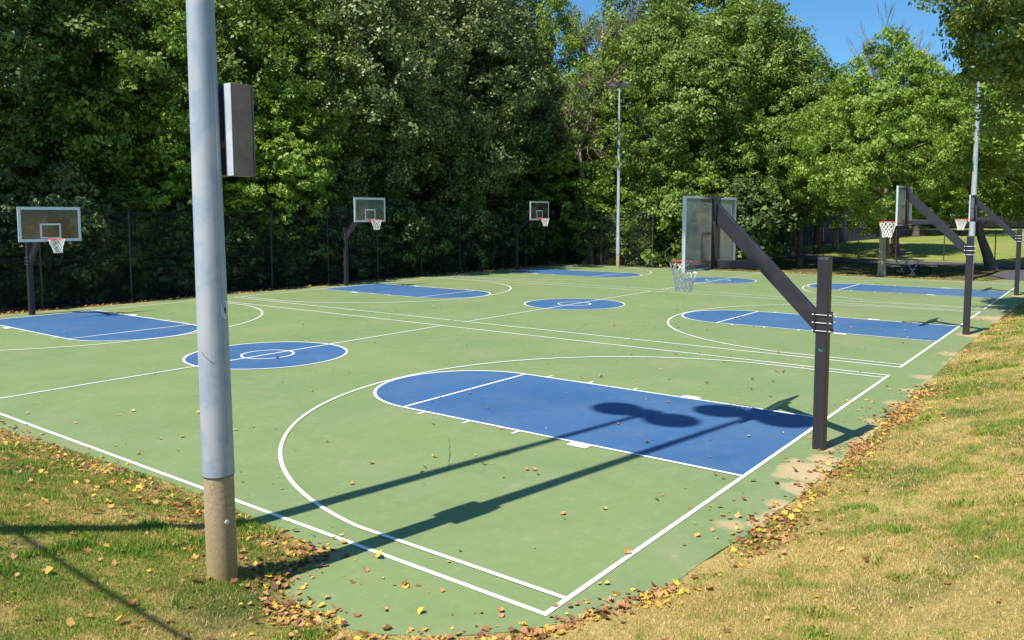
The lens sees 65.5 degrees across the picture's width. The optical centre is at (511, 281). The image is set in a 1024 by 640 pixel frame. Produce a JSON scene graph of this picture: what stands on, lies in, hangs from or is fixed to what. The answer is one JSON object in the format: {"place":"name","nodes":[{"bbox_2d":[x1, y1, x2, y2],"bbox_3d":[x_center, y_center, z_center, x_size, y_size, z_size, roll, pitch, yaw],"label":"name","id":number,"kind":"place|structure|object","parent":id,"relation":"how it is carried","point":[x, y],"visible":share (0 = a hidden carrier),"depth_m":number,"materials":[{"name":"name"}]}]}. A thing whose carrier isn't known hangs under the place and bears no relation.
{"place":"outdoors","nodes":[
{"label":"outdoors","id":0,"kind":"place"},
{"bbox_2d":[0,225,1023,639],"bbox_3d":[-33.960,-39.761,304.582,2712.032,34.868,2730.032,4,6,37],"label":"ground","id":1,"kind":"structure","parent":0,"point":[938,273],"depth_m":6.91,"materials":[{"name":"green plant"}]},
{"bbox_2d":[0,166,65,304],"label":"shrub","id":2,"kind":"object","parent":1,"relation":"on","point":[6,203],"visible":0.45,"depth_m":27.81,"materials":[{"name":"green plant"}]},
{"bbox_2d":[0,183,91,308],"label":"shrub","id":3,"kind":"object","parent":1,"relation":"on","point":[21,245],"visible":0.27,"depth_m":28.19,"materials":[{"name":"green plant"}]},
{"bbox_2d":[0,0,99,192],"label":"woodland tree","id":4,"kind":"object","parent":1,"relation":"on","point":[10,39],"visible":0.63,"depth_m":29.04,"materials":[{"name":"green plant"}]},
{"bbox_2d":[2,10,104,177],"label":"woodland tree","id":5,"kind":"object","parent":1,"relation":"on","point":[73,92],"visible":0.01,"depth_m":38.11,"materials":[{"name":"green plant"}]},
{"bbox_2d":[8,159,125,303],"bbox_3d":[-16.931,-1.828,30.007,4.341,5.518,4.896,-1,5,-11],"label":"shrub","id":6,"kind":"object","parent":1,"relation":"on","point":[48,195],"visible":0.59,"depth_m":29.21,"materials":[{"name":"green plant"}]},
{"bbox_2d":[0,0,188,202],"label":"woodland tree","id":7,"kind":"object","parent":1,"relation":"on","point":[80,128],"visible":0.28,"depth_m":31.87,"materials":[{"name":"green plant"}]},
{"bbox_2d":[0,0,190,219],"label":"woodland tree","id":8,"kind":"object","parent":1,"relation":"on","point":[137,57],"visible":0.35,"depth_m":30.20,"materials":[{"name":"green plant"}]},
{"bbox_2d":[8,4,219,193],"bbox_3d":[-22.657,-12.053,43.099,13.702,22.983,11.888,1,5,15],"label":"woodland tree","id":9,"kind":"object","parent":1,"relation":"on","point":[110,94],"depth_m":41.09,"materials":[{"name":"green plant"}]},
{"bbox_2d":[60,183,175,301],"bbox_3d":[-15.855,-1.588,31.730,4.638,4.668,4.112,-4,6,-41],"label":"shrub","id":10,"kind":"object","parent":1,"relation":"on","point":[133,225],"visible":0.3,"depth_m":30.91,"materials":[{"name":"green plant"}]},
{"bbox_2d":[32,0,229,216],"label":"woodland tree","id":11,"kind":"object","parent":1,"relation":"on","point":[147,5],"visible":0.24,"depth_m":32.02,"materials":[{"name":"green plant"}]},
{"bbox_2d":[115,183,195,295],"bbox_3d":[-14.842,-1.718,33.053,5.153,4.668,4.570,2,5,18],"label":"shrub","id":12,"kind":"object","parent":1,"relation":"on","point":[187,229],"visible":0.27,"depth_m":32.00,"materials":[{"name":"green plant"}]},
{"bbox_2d":[101,110,251,267],"bbox_3d":[-14.142,-3.448,33.925,6.374,7.894,6.293,-1,5,-6],"label":"young tree","id":13,"kind":"object","parent":1,"relation":"on","point":[184,164],"visible":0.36,"depth_m":32.68,"materials":[{"name":"green plant"}]},
{"bbox_2d":[91,0,331,194],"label":"woodland tree","id":14,"kind":"object","parent":1,"relation":"on","point":[232,12],"visible":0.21,"depth_m":35.87,"materials":[{"name":"green plant"}]},
{"bbox_2d":[173,196,265,290],"bbox_3d":[-13.155,-1.749,34.790,4.570,4.408,5.153,-1,5,-12],"label":"shrub","id":15,"kind":"object","parent":1,"relation":"on","point":[237,235],"visible":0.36,"depth_m":33.93,"materials":[{"name":"green plant"}]},
{"bbox_2d":[186,0,255,581],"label":"floodlight pole","id":16,"kind":"object","parent":1,"relation":"on","point":[222,136],"visible":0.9,"depth_m":6.54,"materials":[{"name":"metal"}]},
{"bbox_2d":[237,202,298,285],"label":"shrub","id":17,"kind":"object","parent":1,"relation":"on","point":[260,263],"visible":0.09,"depth_m":36.81,"materials":[{"name":"green plant"}]},
{"bbox_2d":[183,0,380,195],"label":"woodland tree","id":18,"kind":"object","parent":1,"relation":"on","point":[314,103],"depth_m":43.75,"materials":[{"name":"green plant"}]},
{"bbox_2d":[222,66,343,284],"bbox_3d":[-11.252,-4.869,36.995,6.710,10.323,6.624,-3,6,-31],"label":"young tree","id":19,"kind":"object","parent":1,"relation":"on","point":[284,192],"visible":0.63,"depth_m":35.88,"materials":[{"name":"green plant"}]},
{"bbox_2d":[217,0,392,275],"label":"woodland tree","id":20,"kind":"object","parent":1,"relation":"on","point":[339,121],"visible":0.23,"depth_m":38.76,"materials":[{"name":"green plant"}]},
{"bbox_2d":[255,200,356,284],"bbox_3d":[-10.169,-1.939,38.637,5.153,4.149,4.570,-4,6,-42],"label":"shrub","id":21,"kind":"object","parent":1,"relation":"on","point":[310,260],"visible":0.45,"depth_m":37.51,"materials":[{"name":"green plant"}]},
{"bbox_2d":[0,211,653,311],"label":"chain link fence","id":22,"kind":"object","parent":1,"relation":"on","point":[185,254],"visible":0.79,"depth_m":34.87,"materials":[{"name":"metal"}]},
{"bbox_2d":[270,0,410,202],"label":"woodland tree","id":23,"kind":"object","parent":1,"relation":"on","point":[372,102],"depth_m":50.83,"materials":[{"name":"green plant"}]},
{"bbox_2d":[312,195,381,279],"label":"shrub","id":24,"kind":"object","parent":1,"relation":"on","point":[337,203],"visible":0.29,"depth_m":39.71,"materials":[{"name":"green plant"}]},
{"bbox_2d":[251,0,471,274],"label":"woodland tree","id":25,"kind":"object","parent":1,"relation":"on","point":[369,16],"visible":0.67,"depth_m":39.96,"materials":[{"name":"green plant"}]},
{"bbox_2d":[296,0,484,208],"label":"woodland tree","id":26,"kind":"object","parent":1,"relation":"on","point":[467,100],"visible":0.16,"depth_m":45.98,"materials":[{"name":"green plant"}]},
{"bbox_2d":[349,183,431,276],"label":"shrub","id":27,"kind":"object","parent":1,"relation":"on","point":[413,222],"visible":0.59,"depth_m":41.34,"materials":[{"name":"green plant"}]},
{"bbox_2d":[0,185,785,297],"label":"undergrowth","id":28,"kind":"object","parent":1,"relation":"on","point":[668,254],"visible":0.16,"depth_m":40.33,"materials":[{"name":"green plant"}]},
{"bbox_2d":[388,201,467,274],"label":"shrub","id":29,"kind":"object","parent":1,"relation":"on","point":[446,245],"visible":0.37,"depth_m":43.87,"materials":[{"name":"green plant"}]},
{"bbox_2d":[357,0,551,264],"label":"woodland tree","id":30,"kind":"object","parent":1,"relation":"on","point":[492,178],"visible":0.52,"depth_m":45.34,"materials":[{"name":"green plant"}]},
{"bbox_2d":[365,0,552,200],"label":"woodland tree","id":31,"kind":"object","parent":1,"relation":"on","point":[469,12],"visible":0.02,"depth_m":52.64,"materials":[{"name":"green plant"}]},
{"bbox_2d":[419,177,501,270],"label":"shrub","id":32,"kind":"object","parent":1,"relation":"on","point":[483,222],"visible":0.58,"depth_m":46.12,"materials":[{"name":"green plant"}]},
{"bbox_2d":[404,0,584,263],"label":"woodland tree","id":33,"kind":"object","parent":1,"relation":"on","point":[526,150],"visible":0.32,"depth_m":49.50,"materials":[{"name":"green plant"}]},
{"bbox_2d":[452,0,569,200],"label":"woodland tree","id":34,"kind":"object","parent":1,"relation":"on","point":[532,8],"visible":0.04,"depth_m":58.67,"materials":[{"name":"green plant"}]},
{"bbox_2d":[0,264,1023,636],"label":"court surface","id":35,"kind":"object","parent":1,"relation":"on","point":[390,372],"visible":0.91,"depth_m":13.29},
{"bbox_2d":[17,207,81,314],"bbox_3d":[-14.862,-0.588,24.957,2.262,3.500,1.678,1,5,12],"label":"basketball hoop","id":36,"kind":"object","parent":35,"relation":"on","point":[31,251],"visible":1,"depth_m":25.13,"materials":[{"name":"black paint"}]},
{"bbox_2d":[342,197,385,285],"bbox_3d":[-6.532,-1.764,35.831,1.678,4.000,2.262,-3,5,-28],"label":"basketball hoop","id":37,"kind":"object","parent":35,"relation":"on","point":[346,233],"visible":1,"depth_m":35.80,"materials":[{"name":"black paint"}]},
{"bbox_2d":[374,550,382,556],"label":"fallen leaf","id":38,"kind":"object","parent":35,"relation":"on","point":[379,553],"visible":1,"depth_m":7.53,"materials":[{"name":"yellow plant"}]},
{"bbox_2d":[514,201,548,269],"bbox_3d":[1.325,-2.639,46.105,1.678,4.000,2.262,-3,5,-28],"label":"basketball hoop","id":39,"kind":"object","parent":35,"relation":"on","point":[517,229],"visible":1,"depth_m":46.00,"materials":[{"name":"black paint"}]},
{"bbox_2d":[669,196,835,450],"bbox_3d":[3.453,0.494,11.756,2.262,3.500,1.678,1,5,12],"label":"basketball hoop","id":40,"kind":"object","parent":35,"relation":"on","point":[818,318],"visible":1,"depth_m":11.07,"materials":[{"name":"black paint"}]},
{"bbox_2d":[879,186,975,334],"bbox_3d":[11.160,-0.613,21.814,1.678,4.000,2.262,-3,5,-28],"label":"basketball hoop","id":41,"kind":"object","parent":35,"relation":"on","point":[968,250],"visible":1,"depth_m":21.47,"materials":[{"name":"black paint"}]},
{"bbox_2d":[959,46,984,280],"bbox_3d":[22.223,-5.473,38.254,2.178,11.388,0.776,4,6,37],"label":"floodlight pole","id":42,"kind":"object","parent":35,"relation":"on","point":[972,225],"visible":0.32,"depth_m":38.32,"materials":[{"name":"metal"}]},
{"bbox_2d":[955,195,1023,295],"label":"basketball hoop","id":43,"kind":"object","parent":35,"relation":"on","point":[1010,232],"visible":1,"depth_m":31.75,"materials":[{"name":"black paint"}]},
{"bbox_2d":[0,263,1023,639],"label":"leaf litter","id":44,"kind":"object","parent":1,"relation":"on","point":[658,591],"visible":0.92,"depth_m":7.68,"materials":[{"name":"brown plant"}]},
{"bbox_2d":[480,189,549,265],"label":"shrub","id":45,"kind":"object","parent":1,"relation":"on","point":[521,217],"visible":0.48,"depth_m":49.47,"materials":[{"name":"green plant"}]},
{"bbox_2d":[485,86,573,203],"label":"woodland tree","id":46,"kind":"object","parent":1,"relation":"on","point":[532,174],"visible":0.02,"depth_m":62.40,"materials":[{"name":"green plant"}]},
{"bbox_2d":[521,200,574,263],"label":"shrub","id":47,"kind":"object","parent":1,"relation":"on","point":[553,227],"visible":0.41,"depth_m":52.39,"materials":[{"name":"green plant"}]},
{"bbox_2d":[505,0,610,202],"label":"woodland tree","id":48,"kind":"object","parent":1,"relation":"on","point":[545,20],"visible":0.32,"depth_m":57.31,"materials":[{"name":"green plant"}]},
{"bbox_2d":[521,59,629,263],"bbox_3d":[4.338,-7.735,52.124,6.811,13.378,7.940,4,6,37],"label":"dead tree","id":49,"kind":"object","parent":1,"relation":"on","point":[579,159],"visible":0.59,"depth_m":51.08,"materials":[{"name":"green plant"}]},
{"bbox_2d":[529,118,634,261],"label":"young tree","id":50,"kind":"object","parent":1,"relation":"on","point":[559,200],"visible":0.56,"depth_m":51.85,"materials":[{"name":"green plant"}]},
{"bbox_2d":[556,183,634,264],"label":"shrub","id":51,"kind":"object","parent":1,"relation":"on","point":[578,207],"visible":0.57,"depth_m":51.58,"materials":[{"name":"green plant"}]},
{"bbox_2d":[562,0,643,158],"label":"bare treetop","id":52,"kind":"object","parent":1,"relation":"on","point":[599,29],"visible":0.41,"depth_m":56.98,"materials":[{"name":"green plant"}]},
{"bbox_2d":[606,81,630,267],"bbox_3d":[6.394,-6.282,48.160,0.437,11.388,1.881,-5,7,-43],"label":"floodlight pole","id":53,"kind":"object","parent":1,"relation":"on","point":[624,84],"visible":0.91,"depth_m":48.18,"materials":[{"name":"metal"}]},
{"bbox_2d":[597,181,666,265],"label":"shrub","id":54,"kind":"object","parent":1,"relation":"on","point":[624,194],"visible":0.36,"depth_m":50.49,"materials":[{"name":"green plant"}]},
{"bbox_2d":[577,0,698,202],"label":"woodland tree","id":55,"kind":"object","parent":1,"relation":"on","point":[610,11],"visible":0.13,"depth_m":57.53,"materials":[{"name":"green plant"}]},
{"bbox_2d":[550,0,741,219],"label":"maple tree","id":56,"kind":"object","parent":1,"relation":"on","point":[653,39],"visible":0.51,"depth_m":50.56,"materials":[{"name":"green plant"}]},
{"bbox_2d":[290,98,1023,239],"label":"distant wood","id":57,"kind":"object","parent":1,"relation":"on","point":[999,214],"depth_m":94.60,"materials":[{"name":"green plant"}]},
{"bbox_2d":[628,155,712,267],"bbox_3d":[10.165,-4.434,50.136,5.940,7.417,6.699,5,7,45],"label":"shrub","id":58,"kind":"object","parent":1,"relation":"on","point":[652,199],"visible":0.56,"depth_m":48.55,"materials":[{"name":"green plant"}]},
{"bbox_2d":[605,0,793,156],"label":"woodland tree","id":59,"kind":"object","parent":1,"relation":"on","point":[693,4],"visible":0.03,"depth_m":61.76,"materials":[{"name":"green plant"}]},
{"bbox_2d":[659,161,759,268],"bbox_3d":[12.065,-3.985,48.824,6.699,6.742,5.940,1,5,15],"label":"shrub","id":60,"kind":"object","parent":1,"relation":"on","point":[700,181],"visible":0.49,"depth_m":47.36,"materials":[{"name":"green plant"}]},
{"bbox_2d":[594,0,844,207],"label":"maple tree","id":61,"kind":"object","parent":1,"relation":"on","point":[751,75],"visible":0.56,"depth_m":47.95,"materials":[{"name":"green plant"}]},
{"bbox_2d":[699,171,810,269],"bbox_3d":[14.150,-3.615,47.847,5.940,6.068,6.699,-1,5,-16],"label":"shrub","id":62,"kind":"object","parent":1,"relation":"on","point":[757,201],"visible":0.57,"depth_m":46.37,"materials":[{"name":"green plant"}]},
{"bbox_2d":[690,15,835,182],"bbox_3d":[19.375,-11.454,62.478,12.706,19.129,10.269,1,5,16],"label":"woodland tree","id":63,"kind":"object","parent":1,"relation":"on","point":[793,48],"depth_m":61.30,"materials":[{"name":"green plant"}]},
{"bbox_2d":[789,157,795,254],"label":"slim tree","id":64,"kind":"object","parent":1,"relation":"on","point":[793,251],"depth_m":61.79,"materials":[{"name":"brown plant"}]},
{"bbox_2d":[727,63,891,266],"bbox_3d":[17.481,-6.881,47.767,9.265,12.390,9.653,-1,5,-12],"label":"maple tree","id":65,"kind":"object","parent":1,"relation":"on","point":[788,187],"visible":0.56,"depth_m":46.50,"materials":[{"name":"green plant"}]},
{"bbox_2d":[796,58,863,253],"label":"slim tree","id":66,"kind":"object","parent":1,"relation":"on","point":[816,243],"visible":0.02,"depth_m":62.74,"materials":[{"name":"brown plant"}]},
{"bbox_2d":[831,94,839,250],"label":"slim tree","id":67,"kind":"object","parent":1,"relation":"on","point":[835,242],"depth_m":63.70,"materials":[{"name":"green plant"}]},
{"bbox_2d":[780,207,908,246],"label":"plank fence","id":68,"kind":"object","parent":1,"relation":"on","point":[903,229],"visible":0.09,"depth_m":71.02,"materials":[{"name":"brown wood"}]},
{"bbox_2d":[807,85,933,254],"bbox_3d":[27.541,-8.271,59.850,12.200,12.735,10.420,-5,7,-43],"label":"maple tree","id":69,"kind":"object","parent":1,"relation":"on","point":[849,223],"visible":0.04,"depth_m":59.88,"materials":[{"name":"green plant"}]},
{"bbox_2d":[784,24,980,276],"bbox_3d":[19.342,-6.662,41.385,8.938,13.063,9.312,0,5,-3],"label":"maple tree","id":70,"kind":"object","parent":1,"relation":"on","point":[865,110],"visible":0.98,"depth_m":39.84,"materials":[{"name":"green plant"}]},
{"bbox_2d":[847,0,942,258],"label":"bare treetop","id":71,"kind":"object","parent":1,"relation":"on","point":[898,127],"visible":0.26,"depth_m":54.95,"materials":[{"name":"plant"}]},
{"bbox_2d":[781,227,1023,262],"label":"chain link fence","id":72,"kind":"object","parent":1,"relation":"on","point":[944,246],"visible":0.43,"depth_m":56.14,"materials":[{"name":"metal"}]},
{"bbox_2d":[886,258,937,273],"bbox_3d":[21.634,-0.832,43.580,2.360,0.800,1.800,0,5,0],"label":"picnic table","id":73,"kind":"object","parent":1,"relation":"on","point":[908,266],"visible":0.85,"depth_m":43.04,"materials":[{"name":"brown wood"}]},
{"bbox_2d":[878,162,978,236],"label":"maple tree","id":74,"kind":"object","parent":1,"relation":"on","point":[951,202],"visible":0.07,"depth_m":74.19,"materials":[{"name":"green plant"}]},
{"bbox_2d":[929,74,974,227],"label":"woodland tree","id":75,"kind":"object","parent":1,"relation":"on","point":[931,226],"depth_m":86.31,"materials":[{"name":"green plant"}]},
{"bbox_2d":[888,72,1023,269],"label":"leaning tree","id":76,"kind":"object","parent":1,"relation":"on","point":[1008,151],"visible":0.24,"depth_m":41.40,"materials":[{"name":"green plant"}]},
{"bbox_2d":[908,0,1023,139],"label":"maple tree","id":77,"kind":"object","parent":1,"relation":"on","point":[997,60],"visible":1,"depth_m":22.34,"materials":[{"name":"green plant"}]},
{"bbox_2d":[925,175,1009,233],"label":"woodland tree","id":78,"kind":"object","parent":1,"relation":"on","point":[966,213],"visible":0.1,"depth_m":74.56,"materials":[{"name":"green plant"}]},
{"bbox_2d":[942,215,1023,227],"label":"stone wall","id":79,"kind":"structure","parent":1,"relation":"on","point":[987,224],"depth_m":85.51,"materials":[{"name":"grey stone"}]},
{"bbox_2d":[948,187,1023,227],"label":"maple tree","id":80,"kind":"object","parent":1,"relation":"on","point":[1005,206],"visible":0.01,"depth_m":84.32,"materials":[{"name":"green plant"}]},
{"bbox_2d":[960,85,1023,222],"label":"maple tree","id":81,"kind":"object","parent":1,"relation":"on","point":[996,192],"visible":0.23,"depth_m":47.47,"materials":[{"name":"green plant"}]},
{"bbox_2d":[961,94,1023,192],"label":"woodland tree","id":82,"kind":"object","parent":1,"relation":"on","point":[1019,174],"visible":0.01,"depth_m":79.33,"materials":[{"name":"green plant"}]},
{"bbox_2d":[223,0,1008,215],"label":"sky","id":83,"kind":"structure","parent":0,"point":[833,20],"materials":[{"name":"blue"}]},
{"bbox_2d":[785,248,1023,279],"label":"path","id":84,"kind":"structure","parent":0,"point":[1010,275],"depth_m":52.64,"materials":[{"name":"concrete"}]}
]}

